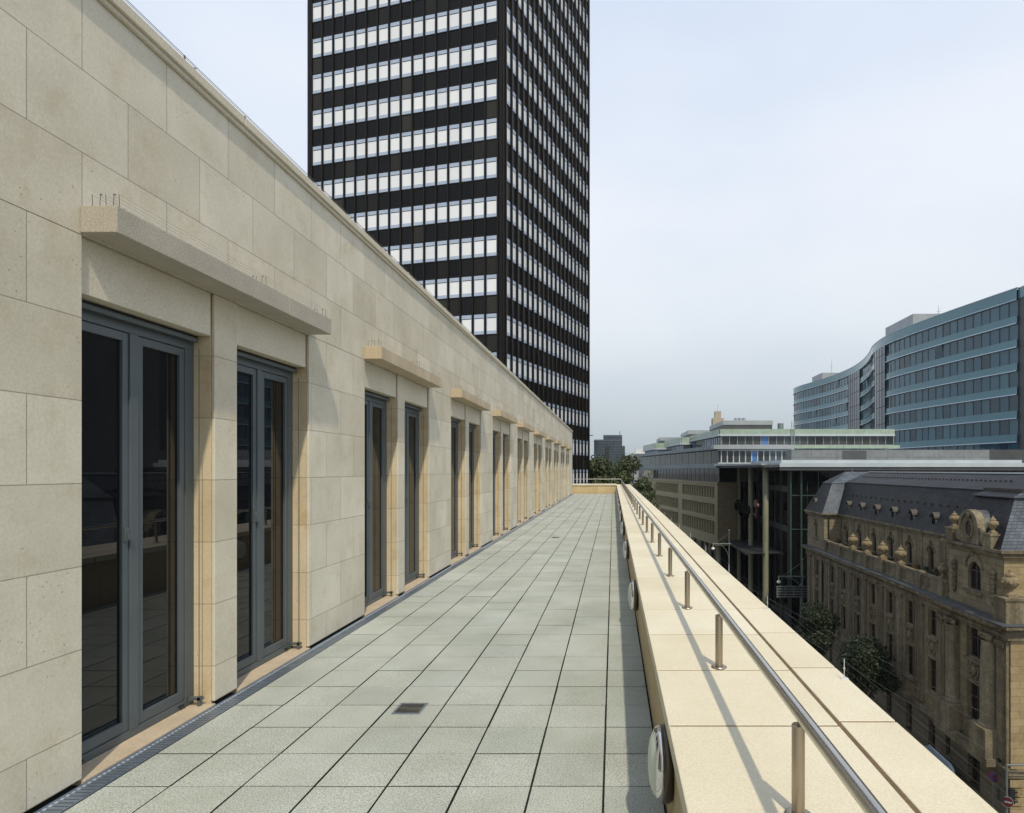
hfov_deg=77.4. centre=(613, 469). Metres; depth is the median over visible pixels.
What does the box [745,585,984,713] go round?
tram wire
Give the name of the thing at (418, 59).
window
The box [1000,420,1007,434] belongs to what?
window
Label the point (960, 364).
window
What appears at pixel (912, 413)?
window
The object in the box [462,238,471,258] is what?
window
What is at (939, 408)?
window
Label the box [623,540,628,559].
wall lamp
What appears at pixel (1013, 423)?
window
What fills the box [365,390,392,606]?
door
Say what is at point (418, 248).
window
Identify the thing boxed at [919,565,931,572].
balcony shrub
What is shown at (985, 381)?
window
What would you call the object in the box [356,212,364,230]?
window
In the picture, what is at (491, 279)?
window
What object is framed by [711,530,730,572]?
street lamp
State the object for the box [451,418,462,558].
door
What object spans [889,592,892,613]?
window
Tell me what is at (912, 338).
window
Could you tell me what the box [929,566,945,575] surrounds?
balcony shrub
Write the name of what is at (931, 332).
window
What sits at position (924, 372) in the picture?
window
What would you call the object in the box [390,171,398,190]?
window
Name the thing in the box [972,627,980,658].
window
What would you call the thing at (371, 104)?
window
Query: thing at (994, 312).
window
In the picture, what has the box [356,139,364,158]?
window
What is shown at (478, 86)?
window
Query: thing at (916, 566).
balcony shrub
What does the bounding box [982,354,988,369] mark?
window
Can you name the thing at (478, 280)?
window
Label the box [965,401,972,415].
window
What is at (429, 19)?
window
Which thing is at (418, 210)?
window
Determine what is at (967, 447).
window
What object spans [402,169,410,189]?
window
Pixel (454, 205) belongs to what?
window
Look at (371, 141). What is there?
window
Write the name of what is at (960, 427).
window
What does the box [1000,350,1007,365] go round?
window
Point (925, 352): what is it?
window
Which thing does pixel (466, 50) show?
window
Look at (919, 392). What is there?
window
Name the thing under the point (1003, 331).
window
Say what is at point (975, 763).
window
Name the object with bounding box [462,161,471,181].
window
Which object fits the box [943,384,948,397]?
window
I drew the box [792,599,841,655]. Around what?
street tree
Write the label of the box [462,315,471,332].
window
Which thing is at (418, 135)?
window
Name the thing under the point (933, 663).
window
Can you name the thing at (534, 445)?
door
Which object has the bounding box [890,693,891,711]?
window
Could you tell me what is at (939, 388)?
window
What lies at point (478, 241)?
window
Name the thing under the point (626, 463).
park tree
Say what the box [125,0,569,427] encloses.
roof wire
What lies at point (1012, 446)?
window
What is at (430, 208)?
window
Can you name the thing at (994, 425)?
window
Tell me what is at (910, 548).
window
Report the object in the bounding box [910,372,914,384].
window
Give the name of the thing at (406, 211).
window
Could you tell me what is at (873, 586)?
window
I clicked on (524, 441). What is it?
door
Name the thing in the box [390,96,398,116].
window
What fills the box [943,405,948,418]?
window
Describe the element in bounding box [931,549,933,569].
window
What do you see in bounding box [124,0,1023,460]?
sky
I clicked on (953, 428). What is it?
window
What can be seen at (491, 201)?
window
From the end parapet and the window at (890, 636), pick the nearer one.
the end parapet
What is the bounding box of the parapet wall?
[617,484,997,812]
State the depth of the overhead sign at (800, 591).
79.47 m
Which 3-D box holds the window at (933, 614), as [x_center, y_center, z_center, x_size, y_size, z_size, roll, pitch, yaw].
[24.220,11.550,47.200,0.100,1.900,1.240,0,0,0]
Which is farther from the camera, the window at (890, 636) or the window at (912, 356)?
the window at (912, 356)
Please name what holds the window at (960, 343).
in the curved office
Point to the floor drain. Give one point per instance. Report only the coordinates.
(409, 708)
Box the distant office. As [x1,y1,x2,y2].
[590,431,624,465]
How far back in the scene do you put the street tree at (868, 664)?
50.49 m
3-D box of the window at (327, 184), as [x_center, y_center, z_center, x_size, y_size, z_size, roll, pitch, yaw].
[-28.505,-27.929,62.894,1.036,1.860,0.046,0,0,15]
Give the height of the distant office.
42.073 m
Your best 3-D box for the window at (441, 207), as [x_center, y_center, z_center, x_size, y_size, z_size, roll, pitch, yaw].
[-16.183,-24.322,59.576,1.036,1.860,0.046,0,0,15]
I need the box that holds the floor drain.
[392,703,427,713]
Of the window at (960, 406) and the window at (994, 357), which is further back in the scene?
the window at (960, 406)
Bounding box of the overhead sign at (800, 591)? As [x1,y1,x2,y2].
[777,584,806,628]
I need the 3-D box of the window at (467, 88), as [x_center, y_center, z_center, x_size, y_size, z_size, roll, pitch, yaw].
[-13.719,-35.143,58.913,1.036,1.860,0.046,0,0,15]
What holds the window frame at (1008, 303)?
in the curved office
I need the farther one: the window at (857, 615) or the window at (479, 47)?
the window at (857, 615)
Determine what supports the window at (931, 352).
in the curved office
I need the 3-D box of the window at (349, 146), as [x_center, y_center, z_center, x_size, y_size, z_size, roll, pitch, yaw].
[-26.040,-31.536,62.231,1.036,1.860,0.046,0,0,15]
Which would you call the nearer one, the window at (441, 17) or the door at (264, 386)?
the door at (264, 386)
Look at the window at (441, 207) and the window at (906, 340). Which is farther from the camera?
the window at (906, 340)
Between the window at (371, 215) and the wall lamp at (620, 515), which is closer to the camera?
the wall lamp at (620, 515)
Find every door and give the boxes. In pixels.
[82,300,203,763]
[237,349,301,677]
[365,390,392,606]
[405,403,424,584]
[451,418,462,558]
[469,424,477,548]
[493,431,498,535]
[503,434,507,530]
[524,441,526,518]
[534,445,535,513]
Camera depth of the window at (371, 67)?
61.56 m
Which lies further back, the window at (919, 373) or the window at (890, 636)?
the window at (919, 373)
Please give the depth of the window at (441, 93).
59.57 m
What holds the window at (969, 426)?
in the curved office
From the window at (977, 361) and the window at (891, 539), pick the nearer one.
the window at (891, 539)
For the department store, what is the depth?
103.95 m
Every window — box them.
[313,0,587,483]
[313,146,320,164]
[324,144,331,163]
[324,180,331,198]
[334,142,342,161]
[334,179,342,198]
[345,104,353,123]
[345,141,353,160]
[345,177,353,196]
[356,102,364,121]
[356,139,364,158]
[356,176,364,195]
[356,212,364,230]
[368,63,375,83]
[368,100,375,119]
[368,137,375,156]
[368,174,375,193]
[368,211,375,230]
[379,61,387,81]
[379,98,387,118]
[379,135,387,155]
[379,172,387,192]
[379,210,387,229]
[390,59,398,79]
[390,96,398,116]
[390,133,398,153]
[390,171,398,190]
[390,208,398,227]
[390,245,398,263]
[402,56,410,76]
[402,94,410,114]
[402,132,410,151]
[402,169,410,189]
[402,207,410,226]
[402,244,410,263]
[414,16,422,36]
[414,54,422,74]
[414,92,422,112]
[414,130,422,149]
[414,167,422,187]
[414,205,422,225]
[414,243,422,262]
[425,14,434,34]
[425,52,434,72]
[425,90,434,110]
[425,128,434,148]
[425,166,434,186]
[425,204,434,223]
[425,242,434,261]
[425,280,434,296]
[437,11,446,32]
[437,49,446,70]
[437,88,446,108]
[437,126,446,146]
[437,164,446,184]
[437,202,446,222]
[437,240,446,260]
[437,279,446,298]
[449,9,458,29]
[449,47,458,68]
[449,86,458,106]
[449,124,458,144]
[449,162,458,182]
[449,201,458,221]
[449,239,458,259]
[449,278,458,297]
[462,6,471,27]
[462,45,471,65]
[462,83,471,104]
[462,122,471,142]
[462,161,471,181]
[462,199,471,219]
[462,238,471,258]
[462,276,471,296]
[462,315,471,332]
[474,3,483,24]
[474,42,483,63]
[474,81,483,102]
[474,120,483,140]
[474,159,483,179]
[474,198,483,218]
[474,237,483,257]
[474,275,483,295]
[474,314,483,334]
[486,1,496,22]
[486,40,496,61]
[486,79,496,100]
[486,118,496,138]
[486,157,496,177]
[486,196,496,216]
[486,235,496,255]
[486,274,496,294]
[486,313,496,333]
[667,445,681,450]
[692,436,720,447]
[722,436,892,444]
[722,451,785,462]
[857,577,858,595]
[857,615,858,634]
[872,584,874,604]
[872,623,874,638]
[874,535,875,554]
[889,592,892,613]
[889,634,892,660]
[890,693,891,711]
[891,539,892,560]
[904,336,908,348]
[909,543,911,566]
[909,600,912,623]
[909,645,912,675]
[910,334,914,346]
[910,353,914,365]
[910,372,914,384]
[910,391,914,403]
[910,410,914,422]
[910,429,914,441]
[910,704,911,728]
[916,332,921,345]
[916,351,921,364]
[916,370,921,383]
[916,390,921,402]
[916,409,921,421]
[916,428,921,440]
[922,330,927,343]
[922,349,927,362]
[922,369,927,381]
[922,388,927,401]
[922,408,927,420]
[922,428,927,440]
[928,327,934,341]
[928,347,934,360]
[928,367,934,380]
[928,387,934,400]
[928,407,934,420]
[928,427,934,439]
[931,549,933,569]
[931,610,935,635]
[931,659,935,691]
[932,722,934,748]
[935,345,941,358]
[936,325,941,338]
[936,365,941,378]
[936,386,941,398]
[936,406,941,419]
[936,426,941,439]
[943,322,948,336]
[943,343,948,356]
[943,364,948,377]
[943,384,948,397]
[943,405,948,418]
[943,425,948,438]
[950,320,956,334]
[950,341,956,355]
[950,362,956,375]
[950,383,956,396]
[950,404,956,417]
[950,425,956,438]
[957,317,963,332]
[957,339,963,353]
[957,360,963,374]
[957,381,963,395]
[957,403,963,416]
[957,424,963,437]
[957,445,963,449]
[965,315,972,329]
[965,336,972,351]
[965,358,972,372]
[965,380,972,394]
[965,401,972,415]
[965,423,972,437]
[965,445,972,449]
[971,562,980,590]
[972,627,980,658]
[972,683,979,718]
[972,756,979,787]
[973,312,981,327]
[973,334,980,349]
[973,356,981,371]
[973,378,981,392]
[973,400,980,414]
[973,422,980,436]
[973,444,980,449]
[981,332,988,347]
[981,377,988,391]
[981,421,988,436]
[981,444,988,449]
[982,309,988,324]
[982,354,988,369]
[982,399,988,413]
[990,306,998,322]
[990,329,998,345]
[990,352,998,367]
[990,375,998,390]
[990,398,998,412]
[990,420,998,435]
[990,443,998,449]
[1000,303,1007,319]
[1000,327,1007,342]
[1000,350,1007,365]
[1000,373,1007,388]
[1000,396,1007,411]
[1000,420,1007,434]
[1000,443,1007,449]
[1009,300,1018,317]
[1009,324,1018,340]
[1009,347,1018,363]
[1009,371,1018,387]
[1009,395,1017,410]
[1009,419,1018,434]
[1009,442,1018,449]
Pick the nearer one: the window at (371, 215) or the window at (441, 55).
the window at (441, 55)
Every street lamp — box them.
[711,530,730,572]
[777,558,804,615]
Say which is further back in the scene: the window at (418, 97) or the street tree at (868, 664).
the window at (418, 97)
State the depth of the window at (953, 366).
127.81 m
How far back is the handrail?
2.00 m
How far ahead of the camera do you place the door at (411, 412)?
9.84 m
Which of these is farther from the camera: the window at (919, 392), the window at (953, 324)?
the window at (919, 392)
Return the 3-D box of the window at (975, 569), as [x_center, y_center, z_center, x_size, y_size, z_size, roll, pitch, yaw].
[24.380,7.100,42.100,0.100,1.900,1.500,0,0,0]
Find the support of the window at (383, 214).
in the office tower at (448, 154)
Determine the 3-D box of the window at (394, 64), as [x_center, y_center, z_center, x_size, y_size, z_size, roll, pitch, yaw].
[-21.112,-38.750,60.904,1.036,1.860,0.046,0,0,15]
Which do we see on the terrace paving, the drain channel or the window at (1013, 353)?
the drain channel
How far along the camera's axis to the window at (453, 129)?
59.25 m
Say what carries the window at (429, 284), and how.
in the office tower at (448, 154)
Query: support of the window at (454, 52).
in the office tower at (448, 154)
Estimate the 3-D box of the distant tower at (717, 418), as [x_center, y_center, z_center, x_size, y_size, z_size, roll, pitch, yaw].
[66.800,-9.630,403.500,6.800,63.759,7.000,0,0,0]
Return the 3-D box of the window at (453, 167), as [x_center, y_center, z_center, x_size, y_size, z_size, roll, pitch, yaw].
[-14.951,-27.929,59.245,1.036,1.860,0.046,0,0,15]
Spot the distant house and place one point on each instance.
(638, 451)
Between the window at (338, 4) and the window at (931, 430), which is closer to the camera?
the window at (338, 4)
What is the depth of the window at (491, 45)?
58.23 m
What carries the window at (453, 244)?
in the office tower at (448, 154)
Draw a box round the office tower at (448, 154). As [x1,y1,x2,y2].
[307,0,589,483]
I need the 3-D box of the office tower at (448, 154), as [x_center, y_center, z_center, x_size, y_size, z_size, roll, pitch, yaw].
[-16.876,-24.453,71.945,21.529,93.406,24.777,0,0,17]
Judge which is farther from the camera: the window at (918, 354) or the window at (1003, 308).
the window at (918, 354)
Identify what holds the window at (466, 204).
in the office tower at (448, 154)
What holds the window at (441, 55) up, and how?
in the office tower at (448, 154)
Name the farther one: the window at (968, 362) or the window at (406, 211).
the window at (968, 362)
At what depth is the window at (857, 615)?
62.23 m
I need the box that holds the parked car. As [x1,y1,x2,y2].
[924,744,955,774]
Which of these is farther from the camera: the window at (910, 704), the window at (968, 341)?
the window at (968, 341)
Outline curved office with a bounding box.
[793,286,1023,527]
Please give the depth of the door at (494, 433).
16.55 m
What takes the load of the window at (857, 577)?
in the old bank
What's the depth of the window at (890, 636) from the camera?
54.85 m
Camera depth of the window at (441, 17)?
59.57 m
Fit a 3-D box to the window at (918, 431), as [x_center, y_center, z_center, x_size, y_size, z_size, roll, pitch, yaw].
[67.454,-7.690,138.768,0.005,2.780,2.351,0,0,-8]
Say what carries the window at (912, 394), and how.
in the curved office
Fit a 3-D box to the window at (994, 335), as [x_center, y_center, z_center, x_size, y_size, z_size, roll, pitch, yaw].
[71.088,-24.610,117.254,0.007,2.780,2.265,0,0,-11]
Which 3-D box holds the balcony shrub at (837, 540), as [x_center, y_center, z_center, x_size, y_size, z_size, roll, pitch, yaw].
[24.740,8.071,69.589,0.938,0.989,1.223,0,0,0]
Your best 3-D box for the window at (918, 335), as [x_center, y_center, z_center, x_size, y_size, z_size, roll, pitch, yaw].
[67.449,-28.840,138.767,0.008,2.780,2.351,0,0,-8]
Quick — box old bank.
[802,467,1023,812]
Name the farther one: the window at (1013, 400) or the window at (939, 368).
the window at (939, 368)
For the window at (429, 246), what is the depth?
59.90 m
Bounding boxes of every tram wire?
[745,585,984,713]
[753,594,1007,737]
[799,634,992,753]
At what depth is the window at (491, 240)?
58.23 m
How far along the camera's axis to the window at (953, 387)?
127.84 m
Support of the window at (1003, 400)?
in the curved office
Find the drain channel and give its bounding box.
[34,494,572,812]
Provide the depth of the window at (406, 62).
60.58 m
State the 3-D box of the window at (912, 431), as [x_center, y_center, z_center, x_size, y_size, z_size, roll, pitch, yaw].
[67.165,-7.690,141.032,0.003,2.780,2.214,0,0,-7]
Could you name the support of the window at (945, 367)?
in the curved office
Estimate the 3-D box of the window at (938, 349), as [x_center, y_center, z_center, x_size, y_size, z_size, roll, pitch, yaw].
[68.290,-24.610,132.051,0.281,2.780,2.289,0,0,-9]
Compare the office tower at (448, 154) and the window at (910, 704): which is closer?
the window at (910, 704)
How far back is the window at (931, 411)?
134.57 m
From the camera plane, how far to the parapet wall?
2.88 m
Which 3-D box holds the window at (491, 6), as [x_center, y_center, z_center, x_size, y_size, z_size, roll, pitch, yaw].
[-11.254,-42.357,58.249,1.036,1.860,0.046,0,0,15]
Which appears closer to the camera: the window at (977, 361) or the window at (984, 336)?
the window at (984, 336)
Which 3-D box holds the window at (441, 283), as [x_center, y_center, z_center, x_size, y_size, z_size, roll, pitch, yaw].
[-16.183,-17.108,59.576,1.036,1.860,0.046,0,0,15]
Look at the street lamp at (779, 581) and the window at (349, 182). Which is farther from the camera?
the street lamp at (779, 581)
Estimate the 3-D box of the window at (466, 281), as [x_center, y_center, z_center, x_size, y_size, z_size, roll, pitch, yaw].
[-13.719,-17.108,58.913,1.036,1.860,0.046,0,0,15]
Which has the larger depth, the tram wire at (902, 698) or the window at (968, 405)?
the window at (968, 405)
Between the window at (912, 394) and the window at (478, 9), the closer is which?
the window at (478, 9)
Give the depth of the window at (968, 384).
123.49 m
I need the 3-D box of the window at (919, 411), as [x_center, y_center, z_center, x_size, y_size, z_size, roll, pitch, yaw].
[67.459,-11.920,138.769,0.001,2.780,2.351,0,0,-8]
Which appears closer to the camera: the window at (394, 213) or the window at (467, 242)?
the window at (467, 242)
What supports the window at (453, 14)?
in the office tower at (448, 154)
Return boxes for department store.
[636,418,1023,629]
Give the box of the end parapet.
[572,484,616,493]
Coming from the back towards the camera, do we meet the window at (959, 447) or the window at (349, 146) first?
the window at (959, 447)
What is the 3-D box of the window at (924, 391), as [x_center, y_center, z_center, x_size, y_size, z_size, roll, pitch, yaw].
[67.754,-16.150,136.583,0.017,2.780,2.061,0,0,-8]
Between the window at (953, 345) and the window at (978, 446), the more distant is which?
the window at (953, 345)
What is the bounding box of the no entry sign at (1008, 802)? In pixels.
[1002,796,1013,806]
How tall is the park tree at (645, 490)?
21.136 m
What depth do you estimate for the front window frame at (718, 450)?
103.86 m
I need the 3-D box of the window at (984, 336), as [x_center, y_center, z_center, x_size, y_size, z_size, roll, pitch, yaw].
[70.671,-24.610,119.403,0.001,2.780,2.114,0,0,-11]
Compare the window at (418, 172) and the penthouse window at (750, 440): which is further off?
the penthouse window at (750, 440)
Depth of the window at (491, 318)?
58.23 m
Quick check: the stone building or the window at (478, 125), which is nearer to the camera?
the stone building
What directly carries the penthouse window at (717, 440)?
in the department store
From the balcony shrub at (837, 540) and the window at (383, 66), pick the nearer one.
the window at (383, 66)
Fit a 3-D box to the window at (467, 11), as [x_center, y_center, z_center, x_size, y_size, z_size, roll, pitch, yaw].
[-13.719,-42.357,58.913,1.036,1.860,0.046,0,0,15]
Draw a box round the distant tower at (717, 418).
[711,405,723,425]
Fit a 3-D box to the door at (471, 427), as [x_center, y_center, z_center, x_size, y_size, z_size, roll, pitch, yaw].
[-3.107,0.373,13.568,0.165,2.729,1.176,0,0,0]
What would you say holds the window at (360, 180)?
in the office tower at (448, 154)
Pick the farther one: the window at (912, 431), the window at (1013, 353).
the window at (912, 431)
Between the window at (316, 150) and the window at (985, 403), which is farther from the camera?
the window at (985, 403)
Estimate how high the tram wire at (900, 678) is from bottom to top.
0.685 m
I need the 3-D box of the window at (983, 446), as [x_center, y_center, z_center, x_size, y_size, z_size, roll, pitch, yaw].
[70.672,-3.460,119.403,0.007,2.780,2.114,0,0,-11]
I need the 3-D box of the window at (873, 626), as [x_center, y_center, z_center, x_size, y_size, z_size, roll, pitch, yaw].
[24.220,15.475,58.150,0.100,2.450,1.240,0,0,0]
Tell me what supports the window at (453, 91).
in the office tower at (448, 154)
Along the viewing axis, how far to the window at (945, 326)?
129.89 m
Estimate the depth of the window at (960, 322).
125.86 m
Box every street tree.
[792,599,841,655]
[835,633,902,698]
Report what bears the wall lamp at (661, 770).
attached to the parapet wall
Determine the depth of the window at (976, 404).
121.42 m
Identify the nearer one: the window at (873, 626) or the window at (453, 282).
the window at (873, 626)
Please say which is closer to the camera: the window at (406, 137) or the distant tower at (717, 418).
the window at (406, 137)
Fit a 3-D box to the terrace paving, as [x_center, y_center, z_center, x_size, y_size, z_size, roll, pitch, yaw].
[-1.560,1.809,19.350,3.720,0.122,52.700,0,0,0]
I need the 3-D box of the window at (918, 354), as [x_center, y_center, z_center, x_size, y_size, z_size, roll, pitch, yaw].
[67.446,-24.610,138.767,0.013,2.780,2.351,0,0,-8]
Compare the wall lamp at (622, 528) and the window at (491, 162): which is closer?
the wall lamp at (622, 528)
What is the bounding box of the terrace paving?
[25,494,666,812]
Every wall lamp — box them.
[619,510,622,520]
[620,521,624,534]
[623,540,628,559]
[628,579,638,610]
[648,724,673,803]
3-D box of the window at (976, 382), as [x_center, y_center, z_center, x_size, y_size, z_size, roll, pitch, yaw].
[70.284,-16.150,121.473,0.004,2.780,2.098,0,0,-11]
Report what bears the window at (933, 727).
in the old bank
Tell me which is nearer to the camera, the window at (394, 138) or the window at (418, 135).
the window at (418, 135)
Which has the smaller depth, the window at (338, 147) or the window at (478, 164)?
the window at (478, 164)
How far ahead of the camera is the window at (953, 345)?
127.81 m
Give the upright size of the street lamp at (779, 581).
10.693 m
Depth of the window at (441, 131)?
59.57 m
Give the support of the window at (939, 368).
in the curved office
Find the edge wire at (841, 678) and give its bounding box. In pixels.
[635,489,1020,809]
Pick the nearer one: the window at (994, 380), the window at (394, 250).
the window at (394, 250)
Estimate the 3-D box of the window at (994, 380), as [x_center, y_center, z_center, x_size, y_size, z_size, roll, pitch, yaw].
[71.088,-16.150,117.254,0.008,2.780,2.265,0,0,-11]
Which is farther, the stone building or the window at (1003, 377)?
the window at (1003, 377)
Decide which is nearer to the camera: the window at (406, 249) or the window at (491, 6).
the window at (491, 6)
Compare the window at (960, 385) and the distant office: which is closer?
the window at (960, 385)
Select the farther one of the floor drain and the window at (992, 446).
the window at (992, 446)
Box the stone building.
[0,0,572,812]
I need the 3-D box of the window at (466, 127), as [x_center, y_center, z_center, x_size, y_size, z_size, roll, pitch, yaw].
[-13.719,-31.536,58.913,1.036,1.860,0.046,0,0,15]
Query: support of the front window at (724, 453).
in the department store
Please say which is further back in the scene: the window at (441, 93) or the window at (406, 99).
the window at (406, 99)
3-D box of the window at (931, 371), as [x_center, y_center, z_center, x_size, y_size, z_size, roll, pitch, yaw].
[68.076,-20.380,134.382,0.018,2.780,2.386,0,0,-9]
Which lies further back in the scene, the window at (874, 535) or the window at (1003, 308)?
the window at (1003, 308)
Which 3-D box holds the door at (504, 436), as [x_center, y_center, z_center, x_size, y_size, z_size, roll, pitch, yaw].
[-3.107,0.373,17.568,0.165,2.729,1.176,0,0,0]
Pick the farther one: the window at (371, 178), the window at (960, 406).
the window at (960, 406)
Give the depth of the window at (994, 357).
117.34 m
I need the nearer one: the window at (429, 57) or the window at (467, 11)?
the window at (467, 11)
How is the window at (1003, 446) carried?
in the curved office
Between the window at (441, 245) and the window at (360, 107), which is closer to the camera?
the window at (441, 245)
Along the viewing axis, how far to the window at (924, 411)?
136.55 m
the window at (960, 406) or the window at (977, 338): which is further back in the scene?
the window at (960, 406)
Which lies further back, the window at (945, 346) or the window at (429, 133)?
the window at (945, 346)
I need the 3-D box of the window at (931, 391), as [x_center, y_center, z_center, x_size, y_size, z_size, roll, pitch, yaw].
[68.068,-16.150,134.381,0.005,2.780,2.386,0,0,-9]
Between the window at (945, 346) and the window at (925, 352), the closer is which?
the window at (945, 346)
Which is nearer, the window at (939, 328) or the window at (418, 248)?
the window at (418, 248)
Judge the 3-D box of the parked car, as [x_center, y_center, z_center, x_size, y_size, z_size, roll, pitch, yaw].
[22.080,21.080,43.623,1.840,2.240,4.939,0,0,0]
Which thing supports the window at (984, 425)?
in the curved office
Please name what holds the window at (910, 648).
in the old bank
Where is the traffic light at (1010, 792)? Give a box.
[996,764,1023,812]
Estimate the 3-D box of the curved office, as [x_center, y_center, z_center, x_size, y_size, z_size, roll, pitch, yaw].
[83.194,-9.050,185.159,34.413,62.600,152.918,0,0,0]
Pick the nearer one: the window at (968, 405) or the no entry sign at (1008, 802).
the no entry sign at (1008, 802)
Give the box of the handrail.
[579,479,887,812]
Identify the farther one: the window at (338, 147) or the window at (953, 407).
the window at (953, 407)
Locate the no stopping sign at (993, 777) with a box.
[987,772,998,808]
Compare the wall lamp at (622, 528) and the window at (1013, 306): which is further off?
the window at (1013, 306)
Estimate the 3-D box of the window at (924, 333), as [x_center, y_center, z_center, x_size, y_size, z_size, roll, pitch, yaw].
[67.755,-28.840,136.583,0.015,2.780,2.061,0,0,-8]
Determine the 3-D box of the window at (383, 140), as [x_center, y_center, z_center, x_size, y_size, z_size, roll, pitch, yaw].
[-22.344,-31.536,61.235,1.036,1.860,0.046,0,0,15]
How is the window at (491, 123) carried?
in the office tower at (448, 154)
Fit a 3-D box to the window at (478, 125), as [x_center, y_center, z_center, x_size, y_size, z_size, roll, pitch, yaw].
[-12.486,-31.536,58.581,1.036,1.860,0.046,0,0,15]
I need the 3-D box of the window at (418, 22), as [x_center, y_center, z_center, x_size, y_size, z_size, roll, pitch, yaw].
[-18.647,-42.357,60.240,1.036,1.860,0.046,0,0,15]
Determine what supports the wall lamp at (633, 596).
attached to the parapet wall
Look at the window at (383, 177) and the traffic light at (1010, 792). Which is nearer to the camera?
the traffic light at (1010, 792)
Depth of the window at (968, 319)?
123.73 m
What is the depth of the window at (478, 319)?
58.57 m
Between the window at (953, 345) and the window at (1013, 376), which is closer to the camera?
the window at (1013, 376)
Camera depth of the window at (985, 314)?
119.48 m
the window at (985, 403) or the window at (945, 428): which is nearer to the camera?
the window at (985, 403)
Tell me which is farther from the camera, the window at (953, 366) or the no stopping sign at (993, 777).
the window at (953, 366)
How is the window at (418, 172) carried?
in the office tower at (448, 154)
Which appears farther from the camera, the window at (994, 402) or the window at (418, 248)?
the window at (994, 402)
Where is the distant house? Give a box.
[630,449,644,487]
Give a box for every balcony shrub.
[833,538,840,543]
[911,563,920,569]
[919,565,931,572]
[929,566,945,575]
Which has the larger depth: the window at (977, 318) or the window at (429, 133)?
the window at (977, 318)
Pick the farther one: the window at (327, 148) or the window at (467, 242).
the window at (327, 148)
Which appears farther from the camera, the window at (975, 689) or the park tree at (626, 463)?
the park tree at (626, 463)
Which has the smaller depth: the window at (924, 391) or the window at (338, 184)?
the window at (338, 184)
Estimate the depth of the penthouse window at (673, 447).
134.67 m
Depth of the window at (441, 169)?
59.57 m
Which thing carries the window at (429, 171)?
in the office tower at (448, 154)
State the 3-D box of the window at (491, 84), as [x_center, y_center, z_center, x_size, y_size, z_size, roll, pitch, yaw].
[-11.254,-35.143,58.249,1.036,1.860,0.046,0,0,15]
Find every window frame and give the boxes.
[718,450,785,463]
[808,303,1008,449]
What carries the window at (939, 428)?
in the curved office
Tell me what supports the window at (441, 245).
in the office tower at (448, 154)
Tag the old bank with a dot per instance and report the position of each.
(957, 631)
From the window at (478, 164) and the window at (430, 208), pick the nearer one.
the window at (478, 164)
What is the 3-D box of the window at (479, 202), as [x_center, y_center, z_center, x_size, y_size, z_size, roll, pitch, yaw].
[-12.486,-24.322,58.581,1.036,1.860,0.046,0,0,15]
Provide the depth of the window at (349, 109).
62.24 m
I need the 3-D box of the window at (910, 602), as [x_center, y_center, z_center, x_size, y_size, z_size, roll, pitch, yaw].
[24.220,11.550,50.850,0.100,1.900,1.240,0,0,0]
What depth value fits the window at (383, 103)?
61.25 m
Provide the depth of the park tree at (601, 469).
101.86 m
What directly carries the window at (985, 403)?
in the curved office
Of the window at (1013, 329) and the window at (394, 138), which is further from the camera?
the window at (1013, 329)
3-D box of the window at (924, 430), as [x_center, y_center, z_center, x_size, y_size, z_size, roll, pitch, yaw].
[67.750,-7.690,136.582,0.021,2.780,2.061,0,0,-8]
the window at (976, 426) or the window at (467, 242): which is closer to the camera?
the window at (467, 242)
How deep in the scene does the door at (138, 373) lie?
4.12 m
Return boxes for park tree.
[590,454,620,483]
[611,452,659,509]
[632,477,655,505]
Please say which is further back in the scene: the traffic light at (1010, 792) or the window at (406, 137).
the window at (406, 137)
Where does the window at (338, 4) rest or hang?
in the office tower at (448, 154)
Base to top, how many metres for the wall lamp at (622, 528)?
0.346 m

